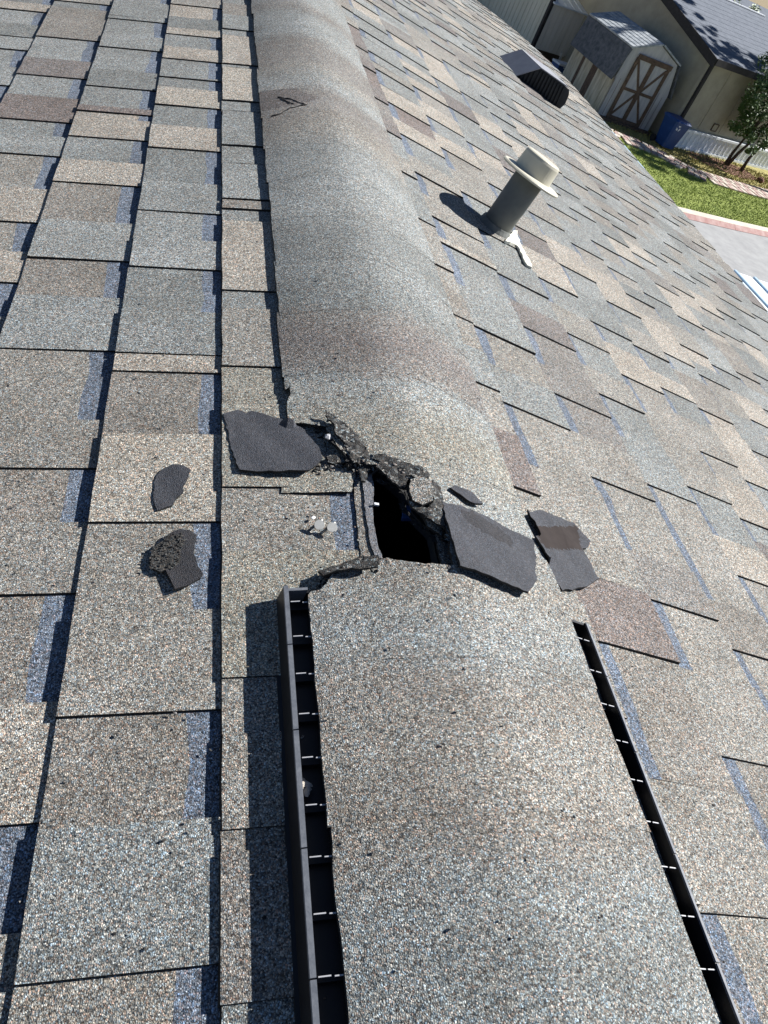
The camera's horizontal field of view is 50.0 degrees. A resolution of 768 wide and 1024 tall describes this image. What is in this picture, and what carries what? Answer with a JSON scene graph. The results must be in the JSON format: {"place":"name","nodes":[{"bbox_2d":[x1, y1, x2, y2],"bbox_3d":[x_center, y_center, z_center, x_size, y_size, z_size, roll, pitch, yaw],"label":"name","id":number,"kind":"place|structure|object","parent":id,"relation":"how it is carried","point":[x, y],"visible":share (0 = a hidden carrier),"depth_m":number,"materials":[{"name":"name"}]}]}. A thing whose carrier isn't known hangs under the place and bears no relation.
{"place":"outdoors","nodes":[
{"label":"outdoors","id":0,"kind":"place"},
{"bbox_2d":[302,778,312,796],"bbox_3d":[-0.060,0.210,0.629,0.011,0.007,0.016,-17,56,-41],"label":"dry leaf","id":1,"kind":"object","parent":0,"point":[307,785],"visible":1,"depth_m":0.63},
{"bbox_2d":[325,434,331,439],"bbox_3d":[-0.062,-0.084,0.922,0.010,0.005,0.008,10,42,-20],"label":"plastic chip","id":2,"kind":"object","parent":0,"point":[328,436],"visible":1,"depth_m":0.92,"materials":[{"name":"white plastic"}]},
{"bbox_2d":[552,58,566,72],"bbox_3d":[6.718,-16.699,30.936,0.890,0.332,0.470,-7,50,-35],"label":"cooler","id":3,"kind":"object","parent":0,"point":[560,65],"visible":0.43,"depth_m":30.67,"materials":[{"name":"blue plastic"}]},
{"bbox_2d":[604,121,767,190],"bbox_3d":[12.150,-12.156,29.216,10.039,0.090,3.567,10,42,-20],"label":"dry grass","id":4,"kind":"structure","parent":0,"point":[715,171],"depth_m":28.72,"materials":[{"name":"plant"}]},
{"bbox_2d":[562,11,680,135],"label":"garden shed","id":5,"kind":"structure","parent":4,"relation":"on","point":[622,69],"depth_m":27.64,"materials":[{"name":"beige wood"}]},
{"bbox_2d":[606,54,672,127],"bbox_3d":[8.540,-14.065,27.582,1.460,2.095,0.083,4,45,-26],"label":"door","id":6,"kind":"structure","parent":5,"relation":"in","point":[647,75],"depth_m":27.55,"materials":[{"name":"white wood"}]},
{"bbox_2d":[650,111,691,148],"bbox_3d":[9.735,-12.924,27.963,0.749,1.010,0.865,-2,48,-31],"label":"recycling bin","id":7,"kind":"object","parent":4,"relation":"on","point":[673,129],"visible":1,"depth_m":27.72,"materials":[{"name":"blue plastic"}]},
{"bbox_2d":[684,152,756,179],"bbox_3d":[12.104,-12.395,29.505,3.644,0.001,1.427,-3,48,-32],"label":"mulch bed","id":8,"kind":"object","parent":4,"relation":"on","point":[724,168],"visible":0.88,"depth_m":29.54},
{"bbox_2d":[723,51,767,171],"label":"tree","id":9,"kind":"object","parent":8,"relation":"on","point":[751,133],"visible":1,"depth_m":28.64,"materials":[{"name":"green plant"}]},
{"bbox_2d":[757,177,763,182],"bbox_3d":[13.738,-12.121,29.994,0.292,0.167,0.314,27,39,0],"label":"rock","id":10,"kind":"object","parent":8,"relation":"on","point":[760,179],"visible":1,"depth_m":29.91,"materials":[{"name":"brown stone"}]},
{"bbox_2d":[614,133,767,227],"bbox_3d":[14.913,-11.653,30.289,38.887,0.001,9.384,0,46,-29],"label":"lawn","id":11,"kind":"structure","parent":0,"point":[692,196],"depth_m":25.55,"materials":[{"name":"green plant"}]},
{"bbox_2d":[611,128,767,199],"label":"paver edging","id":12,"kind":"object","parent":11,"relation":"on","point":[733,185],"visible":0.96,"depth_m":27.28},
{"bbox_2d":[690,220,767,282],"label":"road","id":13,"kind":"structure","parent":0,"point":[744,253],"depth_m":22.44,"materials":[{"name":"concrete"}]},
{"bbox_2d":[677,206,767,236],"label":"kerb","id":14,"kind":"structure","parent":13,"relation":"on","point":[706,218],"depth_m":23.60,"materials":[{"name":"red paint"}]},
{"bbox_2d":[734,269,767,310],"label":"metal awning","id":15,"kind":"object","parent":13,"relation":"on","point":[756,287],"visible":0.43,"depth_m":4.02,"materials":[{"name":"white metal"}]},
{"bbox_2d":[749,0,767,8],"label":"ground","id":16,"kind":"structure","parent":0,"point":[763,3],"depth_m":143.87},
{"bbox_2d":[0,0,767,1023],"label":"house","id":17,"kind":"structure","parent":16,"relation":"on","point":[442,176],"depth_m":0.89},
{"bbox_2d":[153,464,190,511],"bbox_3d":[-0.220,-0.026,0.853,0.035,0.016,0.068,10,42,-20],"label":"shingle scrap","id":18,"kind":"object","parent":17,"relation":"on","point":[170,481],"visible":1,"depth_m":0.85,"materials":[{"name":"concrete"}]},
{"bbox_2d":[149,529,202,590],"bbox_3d":[-0.199,0.045,0.784,0.044,0.018,0.076,4,44,-26],"label":"shingle scrap","id":19,"kind":"object","parent":17,"relation":"on","point":[184,571],"visible":1,"depth_m":0.78,"materials":[{"name":"concrete"}]},
{"bbox_2d":[149,532,184,568],"bbox_3d":[-0.208,0.037,0.788,0.031,0.009,0.047,10,42,-20],"label":"tar lump","id":20,"kind":"object","parent":19,"relation":"on","point":[166,543],"visible":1,"depth_m":0.79,"materials":[{"name":"concrete"}]},
{"bbox_2d":[223,410,321,472],"bbox_3d":[-0.125,-0.081,0.917,0.102,0.036,0.114,10,42,-20],"label":"shingle scrap","id":21,"kind":"object","parent":17,"relation":"on","point":[261,442],"visible":1,"depth_m":0.91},
{"bbox_2d":[314,519,324,529],"bbox_3d":[-0.063,0.012,0.836,0.010,0.011,0.020,34,40,8],"label":"roofing nail","id":22,"kind":"object","parent":17,"relation":"on","point":[319,524],"visible":1,"depth_m":0.83,"materials":[{"name":"metal"}]},
{"bbox_2d":[327,522,336,531],"bbox_3d":[-0.053,0.013,0.835,0.010,0.011,0.020,15,41,-14],"label":"roofing nail","id":23,"kind":"object","parent":17,"relation":"on","point":[331,526],"visible":1,"depth_m":0.83,"materials":[{"name":"metal"}]},
{"bbox_2d":[318,555,379,577],"bbox_3d":[-0.030,0.052,0.776,0.048,0.041,0.030,-4,48,-32],"label":"shingle scrap","id":24,"kind":"object","parent":17,"relation":"on","point":[362,562],"visible":1,"depth_m":0.77,"materials":[{"name":"concrete"}]},
{"bbox_2d":[0,269,763,999],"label":"grit","id":25,"kind":"object","parent":17,"relation":"on","point":[388,647],"visible":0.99,"depth_m":0.75,"materials":[{"name":"grey gravel"}]},
{"bbox_2d":[401,505,411,520],"bbox_3d":[0.028,0.003,0.879,0.016,0.012,0.014,15,41,-15],"label":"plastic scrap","id":26,"kind":"object","parent":17,"relation":"on","point":[405,517],"visible":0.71,"depth_m":0.88,"materials":[{"name":"blue plastic"}]},
{"bbox_2d":[450,485,482,504],"bbox_3d":[0.092,-0.018,0.903,0.038,0.006,0.020,35,40,9],"label":"shingle scrap","id":27,"kind":"object","parent":17,"relation":"on","point":[468,496],"visible":1,"depth_m":0.90,"materials":[{"name":"concrete"}]},
{"bbox_2d":[442,501,536,593],"bbox_3d":[0.113,0.037,0.842,0.115,0.029,0.109,16,40,-13],"label":"shingle scrap","id":28,"kind":"object","parent":17,"relation":"on","point":[484,545],"visible":1,"depth_m":0.84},
{"bbox_2d":[527,510,598,591],"bbox_3d":[0.217,0.045,0.958,0.109,0.038,0.132,10,42,-20],"label":"shingle scrap","id":29,"kind":"object","parent":17,"relation":"on","point":[563,544],"visible":0.96,"depth_m":0.96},
{"bbox_2d":[477,0,587,62],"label":"tan sided home","id":30,"kind":"object","parent":16,"relation":"on","point":[547,29],"visible":0.3,"depth_m":31.00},
{"bbox_2d":[561,0,767,169],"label":"beige mobile home","id":31,"kind":"object","parent":16,"relation":"on","point":[716,48],"visible":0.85,"depth_m":28.57,"materials":[{"name":"grey paint"}]},
{"bbox_2d":[734,0,761,11],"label":"background tree","id":32,"kind":"object","parent":16,"relation":"on","point":[754,7],"visible":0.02,"depth_m":39.77,"materials":[{"name":"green plant"}]},
{"bbox_2d":[732,0,767,19],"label":"home","id":33,"kind":"object","parent":16,"relation":"on","point":[748,3],"depth_m":46.98,"materials":[{"name":"white"}]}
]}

